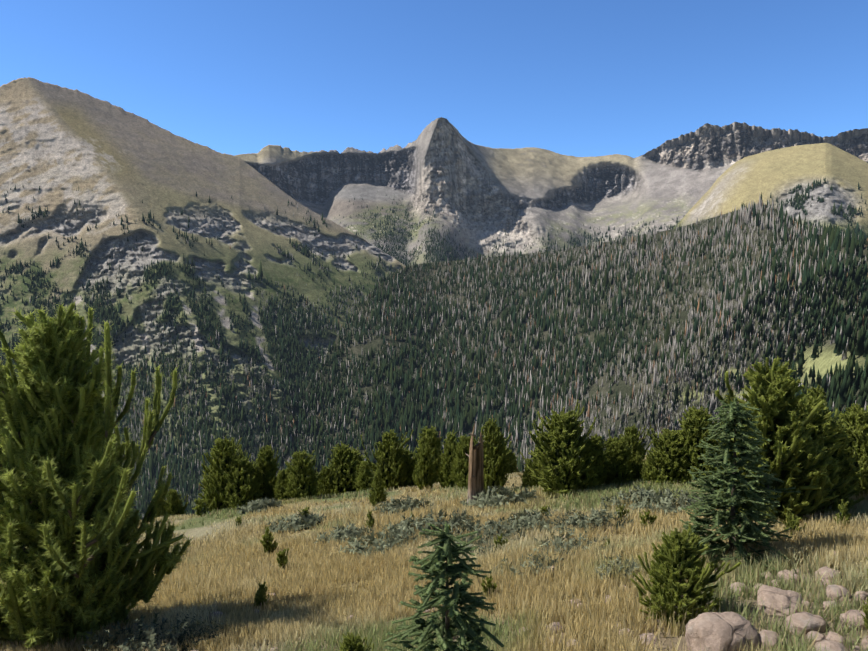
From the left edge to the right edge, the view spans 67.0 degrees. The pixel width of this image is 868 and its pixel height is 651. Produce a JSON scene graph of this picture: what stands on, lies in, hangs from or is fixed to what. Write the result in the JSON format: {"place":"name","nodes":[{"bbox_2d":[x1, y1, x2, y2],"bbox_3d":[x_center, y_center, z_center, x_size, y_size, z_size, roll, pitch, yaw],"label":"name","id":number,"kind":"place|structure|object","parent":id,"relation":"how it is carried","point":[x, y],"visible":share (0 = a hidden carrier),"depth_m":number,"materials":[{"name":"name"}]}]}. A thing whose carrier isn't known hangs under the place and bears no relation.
{"place":"outdoors","nodes":[
{"label":"outdoors","id":0,"kind":"place"},
{"bbox_2d":[0,77,405,513],"bbox_3d":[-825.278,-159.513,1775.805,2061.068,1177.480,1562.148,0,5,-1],"label":"mountain terrain","id":1,"kind":"structure","parent":0,"point":[58,145],"depth_m":1773.07,"materials":[{"name":"grey stone"}]},
{"bbox_2d":[0,178,867,519],"bbox_3d":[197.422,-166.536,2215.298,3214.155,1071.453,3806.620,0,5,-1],"label":"distant forest trees","id":2,"kind":"object","parent":1,"relation":"on","point":[838,388],"visible":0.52,"depth_m":1146.12,"materials":[{"name":"green plant"}]},
{"bbox_2d":[0,0,867,157],"label":"sky","id":3,"kind":"structure","parent":0,"point":[577,78],"materials":[{"name":"blue"}]},
{"bbox_2d":[0,457,867,650],"bbox_3d":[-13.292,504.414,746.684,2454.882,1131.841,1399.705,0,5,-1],"label":"meadow","id":4,"kind":"structure","parent":0,"point":[197,532],"depth_m":7.26,"materials":[{"name":"beige plant"}]},
{"bbox_2d":[0,360,20,441],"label":"pine","id":5,"kind":"object","parent":4,"relation":"on","point":[5,418],"depth_m":23.41,"materials":[{"name":"green plant"}]},
{"bbox_2d":[0,300,193,650],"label":"pine","id":6,"kind":"object","parent":4,"relation":"on","point":[66,482],"visible":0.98,"depth_m":6.51,"materials":[{"name":"green plant"}]},
{"bbox_2d":[155,499,167,517],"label":"pine","id":7,"kind":"object","parent":4,"relation":"on","point":[163,508],"visible":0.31,"depth_m":22.74,"materials":[{"name":"green plant"}]},
{"bbox_2d":[164,489,187,515],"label":"pine","id":8,"kind":"object","parent":4,"relation":"on","point":[174,504],"visible":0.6,"depth_m":23.82,"materials":[{"name":"green plant"}]},
{"bbox_2d":[192,497,213,516],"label":"pine sapling","id":9,"kind":"object","parent":4,"relation":"on","point":[199,502],"visible":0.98,"depth_m":20.86,"materials":[{"name":"green plant"}]},
{"bbox_2d":[199,436,256,512],"bbox_3d":[-6.966,5.068,22.324,1.977,2.895,1.978,1,4,-3],"label":"pine","id":10,"kind":"object","parent":4,"relation":"on","point":[225,450],"visible":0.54,"depth_m":21.82,"materials":[{"name":"green plant"}]},
{"bbox_2d":[214,450,263,509],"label":"pine","id":11,"kind":"object","parent":4,"relation":"on","point":[243,487],"visible":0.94,"depth_m":21.56,"materials":[{"name":"green plant"}]},
{"bbox_2d":[235,516,242,526],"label":"pine sapling","id":12,"kind":"object","parent":4,"relation":"on","point":[238,519],"visible":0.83,"depth_m":14.88,"materials":[{"name":"green plant"}]},
{"bbox_2d":[254,582,269,608],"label":"pine sapling","id":13,"kind":"object","parent":4,"relation":"on","point":[260,597],"visible":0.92,"depth_m":7.43,"materials":[{"name":"green plant"}]},
{"bbox_2d":[250,445,278,498],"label":"pine","id":14,"kind":"object","parent":4,"relation":"on","point":[267,463],"visible":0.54,"depth_m":22.56,"materials":[{"name":"green plant"}]},
{"bbox_2d":[260,526,278,553],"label":"pine sapling","id":15,"kind":"object","parent":4,"relation":"on","point":[268,537],"visible":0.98,"depth_m":11.02,"materials":[{"name":"green plant"}]},
{"bbox_2d":[263,472,277,500],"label":"pine","id":16,"kind":"object","parent":4,"relation":"on","point":[272,478],"visible":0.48,"depth_m":22.51,"materials":[{"name":"green plant"}]},
{"bbox_2d":[272,469,292,500],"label":"pine","id":17,"kind":"object","parent":4,"relation":"on","point":[280,486],"visible":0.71,"depth_m":21.70,"materials":[{"name":"green plant"}]},
{"bbox_2d":[276,548,288,570],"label":"pine sapling","id":18,"kind":"object","parent":4,"relation":"on","point":[282,559],"visible":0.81,"depth_m":9.31,"materials":[{"name":"green plant"}]},
{"bbox_2d":[298,507,308,515],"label":"pine sapling","id":19,"kind":"object","parent":4,"relation":"on","point":[305,510],"visible":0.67,"depth_m":14.80,"materials":[{"name":"green plant"}]},
{"bbox_2d":[284,450,323,498],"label":"pine","id":20,"kind":"object","parent":4,"relation":"on","point":[302,476],"visible":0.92,"depth_m":21.38,"materials":[{"name":"green plant"}]},
{"bbox_2d":[317,466,334,496],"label":"pine","id":21,"kind":"object","parent":4,"relation":"on","point":[325,475],"visible":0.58,"depth_m":22.75,"materials":[{"name":"green plant"}]},
{"bbox_2d":[326,441,359,494],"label":"pine","id":22,"kind":"object","parent":4,"relation":"on","point":[343,464],"visible":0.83,"depth_m":22.78,"materials":[{"name":"green plant"}]},
{"bbox_2d":[339,632,373,650],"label":"pine","id":23,"kind":"object","parent":4,"relation":"on","point":[351,642],"visible":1,"depth_m":4.46,"materials":[{"name":"green plant"}]},
{"bbox_2d":[350,446,367,470],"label":"pine","id":24,"kind":"object","parent":4,"relation":"on","point":[356,456],"visible":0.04,"depth_m":24.04,"materials":[{"name":"green plant"}]},
{"bbox_2d":[351,460,374,491],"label":"pine","id":25,"kind":"object","parent":4,"relation":"on","point":[364,479],"visible":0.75,"depth_m":21.98,"materials":[{"name":"green plant"}]},
{"bbox_2d":[364,510,374,529],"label":"pine sapling","id":26,"kind":"object","parent":4,"relation":"on","point":[370,522],"visible":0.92,"depth_m":12.33,"materials":[{"name":"green plant"}]},
{"bbox_2d":[368,468,387,506],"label":"pine","id":27,"kind":"object","parent":4,"relation":"on","point":[377,493],"visible":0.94,"depth_m":15.99,"materials":[{"name":"green plant"}]},
{"bbox_2d":[361,429,413,489],"bbox_3d":[-1.645,4.930,23.860,1.873,2.576,1.740,8,7,39],"label":"pine","id":28,"kind":"object","parent":4,"relation":"on","point":[387,455],"visible":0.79,"depth_m":23.41,"materials":[{"name":"green plant"}]},
{"bbox_2d":[80,483,708,650],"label":"shrubs","id":29,"kind":"object","parent":4,"relation":"on","point":[648,497],"visible":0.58,"depth_m":10.19,"materials":[{"name":"green plant"}]},
{"bbox_2d":[395,449,415,486],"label":"pine","id":30,"kind":"object","parent":4,"relation":"on","point":[408,473],"visible":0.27,"depth_m":24.00,"materials":[{"name":"green plant"}]},
{"bbox_2d":[395,447,416,487],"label":"pine","id":31,"kind":"object","parent":4,"relation":"on","point":[411,454],"visible":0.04,"depth_m":24.06,"materials":[{"name":"green plant"}]},
{"bbox_2d":[412,442,436,489],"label":"pine","id":32,"kind":"object","parent":4,"relation":"on","point":[425,473],"visible":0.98,"depth_m":20.79,"materials":[{"name":"green plant"}]},
{"bbox_2d":[413,424,442,485],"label":"pine","id":33,"kind":"object","parent":4,"relation":"on","point":[431,438],"visible":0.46,"depth_m":23.99,"materials":[{"name":"green plant"}]},
{"bbox_2d":[382,522,504,650],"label":"spruce tree","id":34,"kind":"object","parent":4,"relation":"on","point":[441,572],"visible":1,"depth_m":3.44,"materials":[{"name":"green plant"}]},
{"bbox_2d":[437,430,457,487],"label":"pine","id":35,"kind":"object","parent":4,"relation":"on","point":[445,466],"visible":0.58,"depth_m":20.61,"materials":[{"name":"green plant"}]},
{"bbox_2d":[449,434,478,488],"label":"pine","id":36,"kind":"object","parent":4,"relation":"on","point":[460,467],"visible":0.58,"depth_m":19.29,"materials":[{"name":"green plant"}]},
{"bbox_2d":[465,423,484,507],"bbox_3d":[0.886,2.969,13.870,0.507,1.951,0.469,0,5,-1],"label":"dead trunk","id":37,"kind":"object","parent":4,"relation":"on","point":[476,473],"visible":0.85,"depth_m":13.77,"materials":[{"name":"brown wood"}]},
{"bbox_2d":[481,574,496,598],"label":"pine sapling","id":38,"kind":"object","parent":4,"relation":"on","point":[489,585],"visible":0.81,"depth_m":6.51,"materials":[{"name":"green plant"}]},
{"bbox_2d":[473,418,510,491],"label":"pine","id":39,"kind":"object","parent":4,"relation":"on","point":[496,467],"visible":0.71,"depth_m":15.99,"materials":[{"name":"green plant"}]},
{"bbox_2d":[120,527,867,650],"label":"boulders","id":40,"kind":"object","parent":4,"relation":"on","point":[716,631],"visible":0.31,"depth_m":4.49,"materials":[{"name":"stone"}]},
{"bbox_2d":[494,534,507,550],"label":"pine sapling","id":41,"kind":"object","parent":4,"relation":"on","point":[499,539],"visible":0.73,"depth_m":8.96,"materials":[{"name":"green plant"}]},
{"bbox_2d":[499,432,515,473],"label":"pine","id":42,"kind":"object","parent":4,"relation":"on","point":[507,450],"visible":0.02,"depth_m":25.43,"materials":[{"name":"green plant"}]},
{"bbox_2d":[507,451,520,474],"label":"pine","id":43,"kind":"object","parent":4,"relation":"on","point":[513,468],"visible":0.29,"depth_m":25.53,"materials":[{"name":"green plant"}]},
{"bbox_2d":[519,458,536,488],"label":"pine","id":44,"kind":"object","parent":4,"relation":"on","point":[527,479],"visible":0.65,"depth_m":15.84,"materials":[{"name":"green plant"}]},
{"bbox_2d":[528,445,540,486],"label":"pine","id":45,"kind":"object","parent":4,"relation":"on","point":[535,466],"visible":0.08,"depth_m":15.97,"materials":[{"name":"green plant"}]},
{"bbox_2d":[540,505,549,514],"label":"pine sapling","id":46,"kind":"object","parent":4,"relation":"on","point":[544,509],"visible":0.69,"depth_m":11.25,"materials":[{"name":"green plant"}]},
{"bbox_2d":[520,399,602,495],"bbox_3d":[2.676,2.762,14.497,1.845,2.031,1.935,-4,6,-18],"label":"pine","id":47,"kind":"object","parent":4,"relation":"on","point":[563,458],"visible":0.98,"depth_m":14.12,"materials":[{"name":"green plant"}]},
{"bbox_2d":[578,433,610,488],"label":"pine","id":48,"kind":"object","parent":4,"relation":"on","point":[596,441],"visible":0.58,"depth_m":14.42,"materials":[{"name":"green plant"}]},
{"bbox_2d":[603,436,623,483],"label":"pine","id":49,"kind":"object","parent":4,"relation":"on","point":[609,442],"visible":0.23,"depth_m":14.86,"materials":[{"name":"green plant"}]},
{"bbox_2d":[604,437,638,485],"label":"pine","id":50,"kind":"object","parent":4,"relation":"on","point":[621,457],"visible":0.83,"depth_m":14.64,"materials":[{"name":"green plant"}]},
{"bbox_2d":[615,503,628,520],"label":"pine sapling","id":51,"kind":"object","parent":4,"relation":"on","point":[626,511],"visible":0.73,"depth_m":9.75,"materials":[{"name":"green plant"}]},
{"bbox_2d":[608,424,651,479],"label":"pine","id":52,"kind":"object","parent":4,"relation":"on","point":[632,435],"visible":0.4,"depth_m":15.22,"materials":[{"name":"green plant"}]},
{"bbox_2d":[631,455,645,481],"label":"pine","id":53,"kind":"object","parent":4,"relation":"on","point":[638,466],"visible":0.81,"depth_m":14.98,"materials":[{"name":"green plant"}]},
{"bbox_2d":[640,455,656,482],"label":"pine","id":54,"kind":"object","parent":4,"relation":"on","point":[644,476],"visible":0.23,"depth_m":14.30,"materials":[{"name":"green plant"}]},
{"bbox_2d":[639,509,658,526],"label":"pine sapling","id":55,"kind":"object","parent":4,"relation":"on","point":[651,518],"visible":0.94,"depth_m":8.87,"materials":[{"name":"green plant"}]},
{"bbox_2d":[641,428,696,484],"bbox_3d":[5.015,2.797,13.754,1.240,1.285,1.300,4,8,23],"label":"pine","id":56,"kind":"object","parent":4,"relation":"on","point":[666,448],"visible":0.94,"depth_m":13.69,"materials":[{"name":"green plant"}]},
{"bbox_2d":[630,523,741,627],"bbox_3d":[1.909,1.930,5.063,0.647,0.775,0.743,-2,6,-26],"label":"pine","id":57,"kind":"object","parent":4,"relation":"on","point":[673,565],"visible":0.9,"depth_m":4.97,"materials":[{"name":"green plant"}]},
{"bbox_2d":[673,405,717,481],"bbox_3d":[5.556,2.516,13.760,1.333,1.676,1.155,-3,5,-34],"label":"pine","id":58,"kind":"object","parent":4,"relation":"on","point":[693,433],"visible":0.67,"depth_m":13.50,"materials":[{"name":"green plant"}]},
{"bbox_2d":[710,422,722,475],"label":"pine","id":59,"kind":"object","parent":4,"relation":"on","point":[714,469],"visible":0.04,"depth_m":13.41,"materials":[{"name":"green plant"}]},
{"bbox_2d":[679,398,800,569],"bbox_3d":[3.006,1.582,6.516,1.104,1.745,1.294,3,6,31],"label":"spruce tree","id":60,"kind":"object","parent":4,"relation":"on","point":[734,495],"visible":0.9,"depth_m":6.38,"materials":[{"name":"green plant"}]},
{"bbox_2d":[701,356,836,525],"bbox_3d":[4.144,1.506,8.185,1.497,2.265,1.385,-1,5,-9],"label":"pine","id":61,"kind":"object","parent":4,"relation":"on","point":[771,394],"visible":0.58,"depth_m":7.93,"materials":[{"name":"green plant"}]},
{"bbox_2d":[782,513,806,537],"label":"pine sapling","id":62,"kind":"object","parent":4,"relation":"on","point":[793,522],"visible":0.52,"depth_m":7.02,"materials":[{"name":"green plant"}]},
{"bbox_2d":[802,384,832,420],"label":"pine","id":63,"kind":"object","parent":4,"relation":"on","point":[815,392],"visible":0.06,"depth_m":14.24,"materials":[{"name":"green plant"}]},
{"bbox_2d":[794,394,867,516],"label":"pine","id":64,"kind":"object","parent":4,"relation":"on","point":[825,433],"visible":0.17,"depth_m":8.42,"materials":[{"name":"green plant"}]},
{"bbox_2d":[833,499,851,527],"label":"pine sapling","id":65,"kind":"object","parent":4,"relation":"on","point":[842,508],"visible":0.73,"depth_m":7.33,"materials":[{"name":"green plant"}]},
{"bbox_2d":[825,418,861,502],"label":"pine","id":66,"kind":"object","parent":4,"relation":"on","point":[848,469],"visible":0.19,"depth_m":8.86,"materials":[{"name":"green plant"}]},
{"bbox_2d":[838,403,859,417],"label":"pine","id":67,"kind":"object","parent":4,"relation":"on","point":[853,408],"visible":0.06,"depth_m":14.60,"materials":[{"name":"green plant"}]},
{"bbox_2d":[837,408,867,498],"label":"pine","id":68,"kind":"object","parent":4,"relation":"on","point":[857,422],"visible":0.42,"depth_m":9.40,"materials":[{"name":"green plant"}]},
{"bbox_2d":[860,597,867,629],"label":"pine","id":69,"kind":"object","parent":4,"relation":"on","point":[865,618],"visible":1,"depth_m":4.35,"materials":[{"name":"green plant"}]},
{"bbox_2d":[235,117,867,265],"bbox_3d":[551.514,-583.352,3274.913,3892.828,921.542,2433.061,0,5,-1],"label":"headwall","id":70,"kind":"object","parent":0,"point":[526,194],"depth_m":3421.06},
{"bbox_2d":[279,204,867,472],"bbox_3d":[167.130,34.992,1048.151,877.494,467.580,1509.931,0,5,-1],"label":"forested hillside","id":71,"kind":"structure","parent":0,"point":[825,360],"depth_m":1063.55,"materials":[{"name":"green plant"}]},
{"bbox_2d":[673,143,867,240],"bbox_3d":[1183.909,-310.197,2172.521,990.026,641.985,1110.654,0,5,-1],"label":"mountain","id":72,"kind":"structure","parent":0,"point":[775,173],"depth_m":2156.15,"materials":[{"name":"beige stone"}]}
]}

